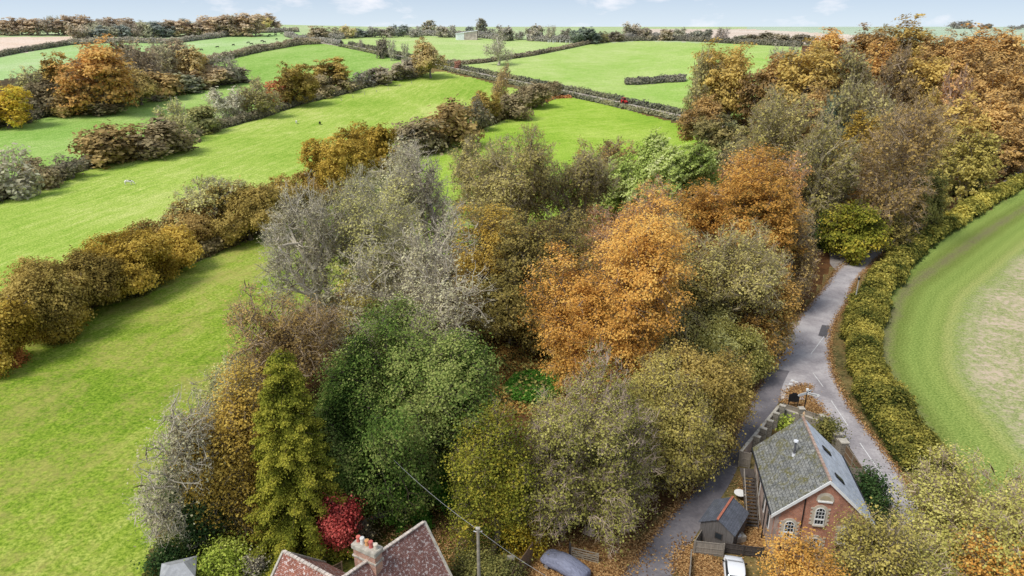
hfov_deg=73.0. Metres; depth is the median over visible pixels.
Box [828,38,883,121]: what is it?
tree
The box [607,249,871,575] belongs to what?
fallen leaves
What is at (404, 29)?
tree
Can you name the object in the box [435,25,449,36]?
shrub
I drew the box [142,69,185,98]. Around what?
shrub
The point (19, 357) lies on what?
shrub
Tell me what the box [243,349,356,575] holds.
cypress tree
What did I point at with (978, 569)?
beech tree
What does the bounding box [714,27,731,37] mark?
bare tree
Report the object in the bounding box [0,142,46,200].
shrub
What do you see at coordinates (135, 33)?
tree
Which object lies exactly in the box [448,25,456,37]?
shrub
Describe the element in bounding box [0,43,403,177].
pasture
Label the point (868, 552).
tree
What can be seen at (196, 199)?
tree
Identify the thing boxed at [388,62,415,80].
shrub
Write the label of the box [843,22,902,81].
beech tree
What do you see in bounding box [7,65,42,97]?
tree
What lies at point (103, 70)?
beech tree
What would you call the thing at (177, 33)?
tree
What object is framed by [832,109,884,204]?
tree
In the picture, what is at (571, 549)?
field gate
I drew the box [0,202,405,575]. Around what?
meadow
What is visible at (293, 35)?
hedge
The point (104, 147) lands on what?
shrub
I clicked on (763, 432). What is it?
wall pier
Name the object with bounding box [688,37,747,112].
tree
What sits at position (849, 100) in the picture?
tree
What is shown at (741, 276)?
tree
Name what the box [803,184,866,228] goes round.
beech tree
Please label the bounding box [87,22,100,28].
tree
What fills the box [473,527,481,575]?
telegraph pole
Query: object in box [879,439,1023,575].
tree
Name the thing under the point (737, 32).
ploughed field
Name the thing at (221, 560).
shrub
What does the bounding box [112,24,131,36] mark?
tree
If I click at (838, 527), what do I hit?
window
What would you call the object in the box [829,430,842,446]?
wall pier
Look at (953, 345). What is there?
arable field
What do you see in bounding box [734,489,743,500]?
garden table
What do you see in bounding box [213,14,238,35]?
beech tree
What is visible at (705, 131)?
tree
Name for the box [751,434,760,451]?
wall pier
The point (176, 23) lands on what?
beech tree
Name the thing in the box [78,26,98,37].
tree
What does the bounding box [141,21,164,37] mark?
tree
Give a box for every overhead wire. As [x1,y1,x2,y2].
[394,460,473,526]
[480,531,545,575]
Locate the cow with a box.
[124,180,134,184]
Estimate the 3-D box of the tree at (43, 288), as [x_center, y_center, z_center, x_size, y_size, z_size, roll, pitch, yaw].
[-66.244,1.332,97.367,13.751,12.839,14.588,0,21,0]
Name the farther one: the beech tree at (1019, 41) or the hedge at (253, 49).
the hedge at (253, 49)
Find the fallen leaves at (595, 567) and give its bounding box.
[511,521,663,575]
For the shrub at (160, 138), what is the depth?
232.52 m
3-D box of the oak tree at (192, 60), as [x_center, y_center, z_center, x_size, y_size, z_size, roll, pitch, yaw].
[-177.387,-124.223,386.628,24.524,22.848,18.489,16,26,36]
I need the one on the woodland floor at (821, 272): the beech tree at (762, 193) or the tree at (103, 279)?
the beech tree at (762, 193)
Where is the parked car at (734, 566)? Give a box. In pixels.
[722,555,746,575]
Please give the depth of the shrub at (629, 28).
605.91 m
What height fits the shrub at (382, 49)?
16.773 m
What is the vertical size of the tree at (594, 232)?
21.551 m
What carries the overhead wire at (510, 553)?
attached to the telegraph pole
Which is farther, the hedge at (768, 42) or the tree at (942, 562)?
the hedge at (768, 42)
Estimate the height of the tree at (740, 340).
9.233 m
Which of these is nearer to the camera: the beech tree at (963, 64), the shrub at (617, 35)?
the beech tree at (963, 64)
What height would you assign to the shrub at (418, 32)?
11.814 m
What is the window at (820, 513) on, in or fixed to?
in the chapel
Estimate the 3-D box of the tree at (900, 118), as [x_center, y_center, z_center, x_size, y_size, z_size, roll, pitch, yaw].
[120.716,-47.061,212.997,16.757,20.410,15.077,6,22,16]
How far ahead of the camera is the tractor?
342.49 m
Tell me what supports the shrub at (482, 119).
on the grazing pasture at (55, 223)
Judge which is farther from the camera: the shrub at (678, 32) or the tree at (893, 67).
the shrub at (678, 32)
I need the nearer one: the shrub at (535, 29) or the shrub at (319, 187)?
the shrub at (319, 187)
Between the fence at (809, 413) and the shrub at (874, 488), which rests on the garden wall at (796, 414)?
the fence at (809, 413)
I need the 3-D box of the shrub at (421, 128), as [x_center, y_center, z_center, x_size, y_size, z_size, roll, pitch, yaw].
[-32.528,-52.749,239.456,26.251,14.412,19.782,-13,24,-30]
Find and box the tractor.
[619,97,627,103]
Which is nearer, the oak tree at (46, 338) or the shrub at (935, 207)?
the oak tree at (46, 338)
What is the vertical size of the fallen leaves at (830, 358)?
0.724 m
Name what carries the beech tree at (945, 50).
on the woodland floor at (821, 272)
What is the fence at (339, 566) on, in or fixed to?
on the garden lawn at (348, 564)
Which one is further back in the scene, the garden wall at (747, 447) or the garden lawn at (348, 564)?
the garden wall at (747, 447)
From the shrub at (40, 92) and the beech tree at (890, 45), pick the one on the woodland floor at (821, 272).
the beech tree at (890, 45)
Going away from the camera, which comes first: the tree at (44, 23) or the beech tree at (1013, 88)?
the beech tree at (1013, 88)
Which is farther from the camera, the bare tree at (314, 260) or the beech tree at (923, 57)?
the beech tree at (923, 57)
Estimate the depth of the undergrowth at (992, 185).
203.15 m
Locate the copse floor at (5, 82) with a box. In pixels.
[0,48,225,126]
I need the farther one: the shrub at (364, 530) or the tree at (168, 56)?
the tree at (168, 56)
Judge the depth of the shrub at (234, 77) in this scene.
398.76 m
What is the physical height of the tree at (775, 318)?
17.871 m
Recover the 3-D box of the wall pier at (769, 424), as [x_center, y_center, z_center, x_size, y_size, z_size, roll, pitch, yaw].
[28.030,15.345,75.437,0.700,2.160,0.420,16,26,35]
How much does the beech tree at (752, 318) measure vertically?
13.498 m
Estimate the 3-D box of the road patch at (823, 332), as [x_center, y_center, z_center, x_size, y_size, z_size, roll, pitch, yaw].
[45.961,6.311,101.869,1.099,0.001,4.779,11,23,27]
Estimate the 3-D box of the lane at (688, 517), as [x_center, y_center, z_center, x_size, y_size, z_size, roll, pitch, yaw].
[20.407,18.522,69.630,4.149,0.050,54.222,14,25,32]
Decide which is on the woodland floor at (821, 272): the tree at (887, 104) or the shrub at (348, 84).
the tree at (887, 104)
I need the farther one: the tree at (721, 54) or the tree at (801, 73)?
the tree at (721, 54)
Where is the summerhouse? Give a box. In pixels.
[160,556,196,575]
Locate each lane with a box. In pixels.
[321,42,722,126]
[621,369,788,575]
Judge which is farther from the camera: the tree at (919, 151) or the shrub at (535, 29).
the shrub at (535, 29)
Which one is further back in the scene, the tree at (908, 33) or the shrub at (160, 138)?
the tree at (908, 33)
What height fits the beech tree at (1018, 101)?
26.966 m
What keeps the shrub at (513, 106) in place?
on the field at (568, 122)
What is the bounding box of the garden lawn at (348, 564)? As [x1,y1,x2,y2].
[141,507,525,575]
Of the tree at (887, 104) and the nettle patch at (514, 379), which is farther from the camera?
the tree at (887, 104)
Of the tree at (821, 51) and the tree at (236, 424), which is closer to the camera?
the tree at (236, 424)
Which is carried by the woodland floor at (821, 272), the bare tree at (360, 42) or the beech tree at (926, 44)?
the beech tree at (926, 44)
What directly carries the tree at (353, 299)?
on the woodland floor at (821, 272)
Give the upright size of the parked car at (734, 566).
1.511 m
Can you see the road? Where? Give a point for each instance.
(803, 365)
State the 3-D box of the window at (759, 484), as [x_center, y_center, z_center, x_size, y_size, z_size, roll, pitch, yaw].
[22.770,18.262,63.702,0.090,1.600,0.700,3,21,9]
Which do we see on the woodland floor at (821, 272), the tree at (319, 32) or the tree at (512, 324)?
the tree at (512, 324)
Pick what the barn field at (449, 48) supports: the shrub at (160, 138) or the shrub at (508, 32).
the shrub at (508, 32)
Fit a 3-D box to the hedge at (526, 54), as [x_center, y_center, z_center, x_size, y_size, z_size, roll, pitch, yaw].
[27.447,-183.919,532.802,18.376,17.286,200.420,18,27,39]
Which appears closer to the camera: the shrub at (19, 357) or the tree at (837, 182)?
the shrub at (19, 357)
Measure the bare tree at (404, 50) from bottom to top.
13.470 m
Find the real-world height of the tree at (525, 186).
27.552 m
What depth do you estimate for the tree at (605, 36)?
582.91 m
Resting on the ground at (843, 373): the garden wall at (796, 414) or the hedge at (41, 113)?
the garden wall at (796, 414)
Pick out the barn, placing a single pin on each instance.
(471, 35)
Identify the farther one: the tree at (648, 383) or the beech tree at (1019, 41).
the beech tree at (1019, 41)
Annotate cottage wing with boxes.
[270,550,344,575]
[342,521,452,575]
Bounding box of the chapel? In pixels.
[751,411,875,561]
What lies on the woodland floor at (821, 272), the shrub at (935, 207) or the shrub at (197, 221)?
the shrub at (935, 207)
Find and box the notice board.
[788,393,799,406]
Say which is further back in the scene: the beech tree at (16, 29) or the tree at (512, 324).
the beech tree at (16, 29)
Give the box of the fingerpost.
[798,388,819,407]
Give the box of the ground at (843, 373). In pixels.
[147,45,1023,575]
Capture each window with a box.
[714,531,722,540]
[758,478,760,494]
[762,496,765,512]
[766,510,770,528]
[778,518,799,539]
[805,535,825,552]
[808,505,830,526]
[834,525,850,545]
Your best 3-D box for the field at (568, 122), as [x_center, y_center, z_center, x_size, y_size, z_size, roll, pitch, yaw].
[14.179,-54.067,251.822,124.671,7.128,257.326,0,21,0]
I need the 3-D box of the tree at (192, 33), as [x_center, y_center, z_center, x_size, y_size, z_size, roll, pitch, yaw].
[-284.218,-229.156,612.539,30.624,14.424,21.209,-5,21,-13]
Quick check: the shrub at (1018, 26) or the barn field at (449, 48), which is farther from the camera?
the shrub at (1018, 26)
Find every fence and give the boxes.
[333,561,342,570]
[511,542,532,575]
[689,549,692,575]
[693,530,701,549]
[693,540,724,557]
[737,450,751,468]
[783,403,818,418]
[844,445,861,468]
[849,467,862,483]
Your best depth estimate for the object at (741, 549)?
58.46 m
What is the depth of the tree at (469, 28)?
681.27 m
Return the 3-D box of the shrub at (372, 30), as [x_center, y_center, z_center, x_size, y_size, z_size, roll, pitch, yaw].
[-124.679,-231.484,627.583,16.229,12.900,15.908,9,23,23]
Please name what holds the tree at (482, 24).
on the green field at (303, 29)
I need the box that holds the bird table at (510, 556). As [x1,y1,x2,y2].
[507,555,514,563]
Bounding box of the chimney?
[351,535,383,575]
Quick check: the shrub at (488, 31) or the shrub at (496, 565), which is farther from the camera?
the shrub at (488, 31)
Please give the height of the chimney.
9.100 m
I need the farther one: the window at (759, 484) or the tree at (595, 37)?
the tree at (595, 37)
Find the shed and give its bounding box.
[699,496,748,550]
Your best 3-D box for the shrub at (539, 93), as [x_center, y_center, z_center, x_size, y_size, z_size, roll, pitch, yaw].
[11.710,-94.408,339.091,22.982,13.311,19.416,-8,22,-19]
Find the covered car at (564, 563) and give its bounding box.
[540,549,590,575]
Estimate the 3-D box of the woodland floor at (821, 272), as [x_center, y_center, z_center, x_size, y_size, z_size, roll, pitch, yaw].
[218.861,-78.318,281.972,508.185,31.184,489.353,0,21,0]
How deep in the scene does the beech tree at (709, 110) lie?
242.40 m
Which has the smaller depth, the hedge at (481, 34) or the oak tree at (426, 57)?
the oak tree at (426, 57)
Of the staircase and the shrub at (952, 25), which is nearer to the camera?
the staircase
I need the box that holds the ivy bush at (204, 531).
[152,447,238,556]
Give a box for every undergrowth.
[303,183,787,517]
[486,342,592,414]
[713,83,1020,231]
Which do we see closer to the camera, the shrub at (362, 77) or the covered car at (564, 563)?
the covered car at (564, 563)
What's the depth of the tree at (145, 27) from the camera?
581.83 m
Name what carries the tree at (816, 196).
on the woodland floor at (821, 272)
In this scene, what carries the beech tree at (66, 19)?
on the green field at (303, 29)
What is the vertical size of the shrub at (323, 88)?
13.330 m
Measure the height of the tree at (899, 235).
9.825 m
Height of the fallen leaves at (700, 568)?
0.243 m
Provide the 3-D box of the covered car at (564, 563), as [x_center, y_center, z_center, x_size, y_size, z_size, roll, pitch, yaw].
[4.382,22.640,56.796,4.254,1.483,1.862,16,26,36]
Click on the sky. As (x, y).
(366, 13)
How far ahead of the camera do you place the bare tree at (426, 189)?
114.96 m
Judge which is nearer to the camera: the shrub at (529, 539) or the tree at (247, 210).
the shrub at (529, 539)
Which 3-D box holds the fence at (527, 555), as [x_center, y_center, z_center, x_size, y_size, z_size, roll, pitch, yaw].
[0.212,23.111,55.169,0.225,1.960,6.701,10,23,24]
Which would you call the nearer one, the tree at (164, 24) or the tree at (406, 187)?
the tree at (406, 187)
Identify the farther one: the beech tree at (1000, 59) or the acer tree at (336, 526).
the beech tree at (1000, 59)
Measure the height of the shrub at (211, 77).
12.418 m
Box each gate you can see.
[569,541,598,562]
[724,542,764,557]
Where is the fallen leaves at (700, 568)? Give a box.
[649,474,777,575]
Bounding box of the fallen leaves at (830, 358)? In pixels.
[825,247,925,512]
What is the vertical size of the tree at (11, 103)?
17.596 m
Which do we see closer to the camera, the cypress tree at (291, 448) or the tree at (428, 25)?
the cypress tree at (291, 448)
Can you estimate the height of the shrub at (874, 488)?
6.861 m
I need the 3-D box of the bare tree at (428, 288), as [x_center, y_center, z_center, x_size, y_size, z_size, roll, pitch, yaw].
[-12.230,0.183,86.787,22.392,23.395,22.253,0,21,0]
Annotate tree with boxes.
[0,17,17,35]
[0,84,34,127]
[0,255,98,345]
[0,294,48,378]
[4,17,29,34]
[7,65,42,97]
[18,18,42,34]
[32,300,94,347]
[33,17,54,35]
[34,51,71,89]
[44,245,128,314]
[46,17,65,34]
[47,33,142,114]
[55,14,87,32]
[60,226,182,298]
[71,15,95,28]
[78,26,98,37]
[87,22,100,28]
[89,25,109,37]
[90,18,110,26]
[97,21,116,35]
[99,17,122,27]
[99,25,118,37]
[108,39,137,68]
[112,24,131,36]
[114,17,135,25]
[116,19,135,36]
[116,39,163,77]
[118,21,143,37]
[120,383,245,557]
[122,66,162,104]
[134,22,155,37]
[136,223,206,268]
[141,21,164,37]
[144,39,181,75]
[152,96,196,133]
[154,21,170,36]
[155,173,248,228]
[157,23,175,36]
[159,19,191,35]
[159,38,187,74]
[165,356,277,544]
[167,22,185,35]
[173,45,209,77]
[175,22,201,35]
[183,349,280,429]
[189,21,213,33]
[197,15,227,33]
[201,175,289,247]
[210,52,241,83]
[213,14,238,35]
[219,279,348,413]
[227,13,254,35]
[236,13,266,36]
[237,74,284,112]
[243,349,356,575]
[251,169,360,354]
[252,14,272,27]
[255,173,326,212]
[263,12,282,27]
[274,61,319,105]
[296,125,379,189]
[306,25,330,37]
[306,56,351,86]
[306,160,430,340]
[306,376,395,521]
[308,490,372,556]
[310,331,392,484]
[312,289,514,528]
[326,27,340,34]
[330,162,432,288]
[331,194,502,370]
[331,265,390,361]
[346,120,402,173]
[356,27,368,37]
[357,39,363,47]
[360,136,428,193]
[364,437,464,537]
[387,38,396,60]
[389,128,463,279]
[395,24,409,36]
[400,42,409,59]
[409,36,449,77]
[421,20,436,29]
[435,394,551,557]
[444,133,521,248]
[448,198,538,329]
[449,266,554,355]
[458,120,563,247]
[465,26,473,30]
[469,90,502,117]
[474,18,487,32]
[482,29,514,64]
[484,203,607,354]
[490,61,511,104]
[514,182,707,405]
[517,336,673,566]
[534,146,623,255]
[544,25,555,39]
[567,27,587,42]
[570,135,640,207]
[572,172,707,294]
[581,26,602,43]
[591,343,730,500]
[593,150,687,224]
[599,31,609,42]
[621,212,794,372]
[630,380,738,491]
[631,126,727,217]
[649,240,737,355]
[650,333,766,460]
[664,303,778,386]
[668,141,813,287]
[675,93,722,144]
[681,44,726,115]
[687,112,738,158]
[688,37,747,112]
[693,145,814,232]
[698,231,803,355]
[699,41,757,123]
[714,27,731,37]
[716,80,825,179]
[730,274,805,374]
[733,51,793,123]
[742,95,781,146]
[750,518,851,575]
[757,205,823,307]
[764,39,805,72]
[768,38,841,121]
[778,105,866,232]
[789,40,839,89]
[794,80,832,146]
[794,168,842,233]
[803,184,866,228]
[807,27,862,86]
[816,72,866,160]
[816,196,894,265]
[817,88,853,164]
[821,497,947,575]
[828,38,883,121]
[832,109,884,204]
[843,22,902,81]
[844,87,961,232]
[854,43,915,112]
[857,77,906,159]
[859,36,908,70]
[868,35,926,113]
[872,13,937,58]
[873,102,920,162]
[874,210,915,252]
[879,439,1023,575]
[892,535,976,575]
[893,146,962,215]
[894,46,958,117]
[896,49,944,92]
[901,85,943,121]
[917,29,968,59]
[923,90,995,171]
[934,34,972,62]
[934,61,978,130]
[937,124,1010,199]
[942,49,978,102]
[943,37,1007,114]
[944,522,1023,575]
[956,22,1020,73]
[964,55,1023,129]
[965,93,1023,160]
[970,35,1023,84]
[979,27,1023,74]
[983,120,1023,178]
[1000,81,1023,120]
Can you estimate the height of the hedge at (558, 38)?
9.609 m
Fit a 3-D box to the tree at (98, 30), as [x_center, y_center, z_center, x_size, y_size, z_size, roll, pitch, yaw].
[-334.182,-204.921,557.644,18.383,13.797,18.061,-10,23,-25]
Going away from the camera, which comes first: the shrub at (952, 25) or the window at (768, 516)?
the window at (768, 516)
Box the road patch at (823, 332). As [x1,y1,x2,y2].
[818,325,829,336]
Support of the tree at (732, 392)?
on the woodland floor at (821, 272)
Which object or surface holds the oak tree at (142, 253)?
on the meadow
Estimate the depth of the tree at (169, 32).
598.26 m
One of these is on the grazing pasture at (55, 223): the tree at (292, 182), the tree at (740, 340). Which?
the tree at (292, 182)
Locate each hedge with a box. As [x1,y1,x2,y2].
[0,40,70,56]
[0,76,393,202]
[0,77,247,126]
[67,27,299,44]
[88,103,533,308]
[203,36,320,63]
[283,31,343,45]
[297,29,514,40]
[338,43,683,121]
[347,41,738,125]
[448,37,625,64]
[526,32,692,42]
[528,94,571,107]
[624,73,686,84]
[625,35,803,46]
[838,300,966,473]
[844,236,931,317]
[905,170,1023,249]
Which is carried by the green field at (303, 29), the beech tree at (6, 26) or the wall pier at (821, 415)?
the beech tree at (6, 26)
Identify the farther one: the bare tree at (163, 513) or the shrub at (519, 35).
the shrub at (519, 35)
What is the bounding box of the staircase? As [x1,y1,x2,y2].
[739,468,759,528]
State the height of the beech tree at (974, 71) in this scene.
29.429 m
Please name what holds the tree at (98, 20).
on the green field at (303, 29)
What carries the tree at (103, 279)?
on the meadow
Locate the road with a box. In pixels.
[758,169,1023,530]
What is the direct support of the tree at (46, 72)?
on the copse floor at (5, 82)
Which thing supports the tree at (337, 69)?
on the pasture at (46, 138)
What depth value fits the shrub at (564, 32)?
591.62 m
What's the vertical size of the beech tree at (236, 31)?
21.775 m
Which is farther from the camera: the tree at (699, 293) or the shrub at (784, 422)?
the tree at (699, 293)
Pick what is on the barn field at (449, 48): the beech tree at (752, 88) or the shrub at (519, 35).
the shrub at (519, 35)
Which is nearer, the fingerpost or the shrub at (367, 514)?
the shrub at (367, 514)
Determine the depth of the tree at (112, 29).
563.55 m
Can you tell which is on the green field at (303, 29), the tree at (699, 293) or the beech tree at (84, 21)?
the beech tree at (84, 21)
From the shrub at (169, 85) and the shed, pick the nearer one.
the shed
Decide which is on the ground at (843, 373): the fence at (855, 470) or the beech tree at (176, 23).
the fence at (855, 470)
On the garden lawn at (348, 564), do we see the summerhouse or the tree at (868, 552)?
the summerhouse
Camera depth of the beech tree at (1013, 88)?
229.02 m
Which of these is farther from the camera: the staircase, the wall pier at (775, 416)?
the wall pier at (775, 416)
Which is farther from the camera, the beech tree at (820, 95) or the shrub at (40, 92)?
the shrub at (40, 92)
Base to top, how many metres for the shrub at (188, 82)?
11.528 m
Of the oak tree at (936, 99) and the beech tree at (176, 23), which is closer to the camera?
the oak tree at (936, 99)
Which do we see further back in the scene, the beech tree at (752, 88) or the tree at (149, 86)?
the tree at (149, 86)
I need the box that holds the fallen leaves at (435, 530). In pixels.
[345,505,516,573]
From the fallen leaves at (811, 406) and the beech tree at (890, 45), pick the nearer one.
the fallen leaves at (811, 406)
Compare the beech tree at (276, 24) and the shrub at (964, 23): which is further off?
the shrub at (964, 23)
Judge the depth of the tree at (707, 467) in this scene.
65.42 m
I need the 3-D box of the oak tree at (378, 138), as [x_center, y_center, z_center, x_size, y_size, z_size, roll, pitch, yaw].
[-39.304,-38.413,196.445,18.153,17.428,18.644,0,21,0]
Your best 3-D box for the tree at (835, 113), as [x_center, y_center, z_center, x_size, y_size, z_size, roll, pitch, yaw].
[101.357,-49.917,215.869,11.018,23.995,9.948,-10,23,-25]
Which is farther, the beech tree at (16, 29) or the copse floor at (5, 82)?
the beech tree at (16, 29)
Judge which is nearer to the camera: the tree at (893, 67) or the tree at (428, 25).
the tree at (893, 67)
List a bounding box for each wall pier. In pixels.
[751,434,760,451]
[759,426,767,442]
[766,418,773,436]
[772,411,779,429]
[778,403,785,419]
[798,406,805,418]
[818,414,826,429]
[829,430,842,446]
[836,438,849,455]
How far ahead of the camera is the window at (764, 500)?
61.36 m
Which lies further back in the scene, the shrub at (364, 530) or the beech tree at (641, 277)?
the beech tree at (641, 277)
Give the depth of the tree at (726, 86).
282.07 m
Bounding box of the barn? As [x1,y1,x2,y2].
[455,30,477,39]
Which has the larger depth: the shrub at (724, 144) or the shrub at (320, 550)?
the shrub at (724, 144)
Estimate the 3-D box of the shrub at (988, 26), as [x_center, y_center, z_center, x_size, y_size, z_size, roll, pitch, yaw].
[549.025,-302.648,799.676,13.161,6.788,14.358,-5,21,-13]
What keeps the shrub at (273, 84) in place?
on the pasture at (46, 138)
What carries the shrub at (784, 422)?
on the ground at (843, 373)
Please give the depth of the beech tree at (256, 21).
615.85 m
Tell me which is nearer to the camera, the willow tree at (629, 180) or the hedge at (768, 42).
the willow tree at (629, 180)
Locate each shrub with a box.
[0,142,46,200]
[4,343,32,372]
[10,155,65,189]
[11,101,45,124]
[22,75,68,115]
[46,89,91,117]
[46,151,92,181]
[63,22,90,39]
[65,119,150,168]
[82,98,128,115]
[116,271,162,300]
[120,113,201,160]
[124,197,222,244]
[130,528,195,575]
[138,77,167,101]
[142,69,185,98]
[169,72,205,92]
[182,103,225,134]
[183,527,258,575]
[189,67,229,89]
[201,86,245,118]
[218,66,255,83]
[225,84,253,115]
[239,544,270,575]
[263,76,302,103]
[291,168,322,187]
[296,73,339,97]
[297,511,335,559]
[311,175,373,201]
[325,75,357,92]
[339,24,357,38]
[347,69,376,86]
[347,513,380,545]
[355,496,378,523]
[365,65,394,85]
[366,26,383,36]
[375,35,387,58]
[378,26,394,37]
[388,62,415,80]
[389,116,454,155]
[401,58,428,77]
[408,26,423,36]
[419,93,484,147]
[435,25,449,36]
[444,531,532,575]
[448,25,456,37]
[454,60,460,67]
[460,94,495,131]
[485,28,495,33]
[487,506,557,563]
[495,24,514,40]
[495,89,534,120]
[513,30,524,39]
[514,81,558,107]
[522,23,544,40]
[544,80,562,96]
[559,27,571,35]
[609,30,624,41]
[621,21,641,33]
[637,27,653,40]
[657,28,674,40]
[673,27,686,36]
[689,30,702,37]
[702,29,712,37]
[710,119,748,162]
[732,35,747,39]
[742,31,776,39]
[773,413,795,431]
[775,34,789,40]
[787,34,816,43]
[805,209,841,254]
[811,412,851,446]
[847,459,905,532]
[898,169,951,231]
[946,20,961,28]
[948,178,989,197]
[955,20,975,28]
[979,24,993,28]
[1007,24,1023,29]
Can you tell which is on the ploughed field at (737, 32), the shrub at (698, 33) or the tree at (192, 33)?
the shrub at (698, 33)
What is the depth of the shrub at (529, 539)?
58.12 m
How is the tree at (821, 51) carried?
on the woodland floor at (821, 272)
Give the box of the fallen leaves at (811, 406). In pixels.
[773,381,834,421]
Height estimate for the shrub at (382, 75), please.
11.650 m
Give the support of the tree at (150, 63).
on the copse floor at (5, 82)
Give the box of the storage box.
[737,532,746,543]
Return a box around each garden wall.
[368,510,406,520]
[739,405,778,465]
[784,409,818,430]
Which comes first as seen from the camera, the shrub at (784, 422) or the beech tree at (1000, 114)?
the shrub at (784, 422)
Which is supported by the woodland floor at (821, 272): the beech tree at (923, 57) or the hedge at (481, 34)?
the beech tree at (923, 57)
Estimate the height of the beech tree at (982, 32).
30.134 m
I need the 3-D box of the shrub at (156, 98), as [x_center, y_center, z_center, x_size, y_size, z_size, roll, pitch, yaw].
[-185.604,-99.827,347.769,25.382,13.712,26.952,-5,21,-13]
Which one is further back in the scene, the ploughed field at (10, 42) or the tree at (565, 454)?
the ploughed field at (10, 42)
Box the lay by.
[830,250,851,267]
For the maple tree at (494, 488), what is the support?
on the garden lawn at (348, 564)
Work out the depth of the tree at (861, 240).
129.65 m
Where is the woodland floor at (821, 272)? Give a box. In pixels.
[229,46,1023,554]
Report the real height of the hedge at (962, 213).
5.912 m
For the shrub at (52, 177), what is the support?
on the grazing pasture at (55, 223)
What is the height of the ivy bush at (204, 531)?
10.558 m
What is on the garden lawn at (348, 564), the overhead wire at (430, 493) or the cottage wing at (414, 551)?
the cottage wing at (414, 551)
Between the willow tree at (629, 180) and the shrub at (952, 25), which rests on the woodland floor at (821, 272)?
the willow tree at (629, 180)
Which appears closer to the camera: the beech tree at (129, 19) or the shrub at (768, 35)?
the shrub at (768, 35)
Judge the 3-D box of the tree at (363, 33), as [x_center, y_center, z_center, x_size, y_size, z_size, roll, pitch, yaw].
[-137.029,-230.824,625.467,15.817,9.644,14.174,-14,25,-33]
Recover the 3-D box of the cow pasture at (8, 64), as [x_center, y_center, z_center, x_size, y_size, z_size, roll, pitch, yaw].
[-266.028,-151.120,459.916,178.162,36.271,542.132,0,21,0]
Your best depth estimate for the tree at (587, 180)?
129.49 m
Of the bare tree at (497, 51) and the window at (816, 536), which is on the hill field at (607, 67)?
the bare tree at (497, 51)
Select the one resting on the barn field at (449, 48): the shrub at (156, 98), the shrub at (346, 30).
the shrub at (346, 30)
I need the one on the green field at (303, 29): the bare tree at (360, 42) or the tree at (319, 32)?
the tree at (319, 32)
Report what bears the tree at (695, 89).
on the woodland floor at (821, 272)
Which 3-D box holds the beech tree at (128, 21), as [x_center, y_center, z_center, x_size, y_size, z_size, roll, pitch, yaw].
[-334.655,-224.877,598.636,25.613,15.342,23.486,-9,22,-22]
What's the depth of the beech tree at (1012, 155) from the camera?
198.12 m
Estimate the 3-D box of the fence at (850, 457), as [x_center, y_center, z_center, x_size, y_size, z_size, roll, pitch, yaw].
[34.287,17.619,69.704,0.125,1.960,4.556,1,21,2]
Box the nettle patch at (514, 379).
[504,369,562,404]
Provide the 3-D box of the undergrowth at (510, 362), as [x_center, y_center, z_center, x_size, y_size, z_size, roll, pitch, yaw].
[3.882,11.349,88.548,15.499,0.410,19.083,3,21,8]
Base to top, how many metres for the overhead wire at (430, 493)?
1.876 m
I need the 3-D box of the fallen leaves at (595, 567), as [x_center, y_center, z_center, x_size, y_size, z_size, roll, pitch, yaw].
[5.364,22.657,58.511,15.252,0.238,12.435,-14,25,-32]
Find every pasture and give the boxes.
[0,32,301,79]
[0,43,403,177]
[0,72,517,309]
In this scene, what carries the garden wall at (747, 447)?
on the ground at (843, 373)
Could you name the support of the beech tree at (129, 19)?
on the green field at (303, 29)
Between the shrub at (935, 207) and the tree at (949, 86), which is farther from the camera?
the tree at (949, 86)
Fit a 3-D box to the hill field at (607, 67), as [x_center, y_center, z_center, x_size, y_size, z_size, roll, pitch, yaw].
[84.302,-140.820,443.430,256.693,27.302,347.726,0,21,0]
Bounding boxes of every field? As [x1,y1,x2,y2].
[0,22,1023,45]
[0,36,71,56]
[328,98,718,255]
[342,36,585,65]
[374,27,623,35]
[469,41,801,119]
[649,29,857,43]
[747,27,1023,41]
[882,188,1023,529]
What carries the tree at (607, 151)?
on the woodland floor at (821, 272)
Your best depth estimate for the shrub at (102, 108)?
311.30 m
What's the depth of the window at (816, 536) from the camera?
57.30 m
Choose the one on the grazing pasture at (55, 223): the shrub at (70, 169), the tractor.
the shrub at (70, 169)
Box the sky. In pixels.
[0,0,1023,26]
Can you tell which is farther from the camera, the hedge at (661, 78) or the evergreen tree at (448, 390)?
the hedge at (661, 78)
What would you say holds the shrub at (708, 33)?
on the ploughed field at (737, 32)
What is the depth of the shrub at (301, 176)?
181.77 m
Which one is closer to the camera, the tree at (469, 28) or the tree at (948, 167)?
the tree at (948, 167)

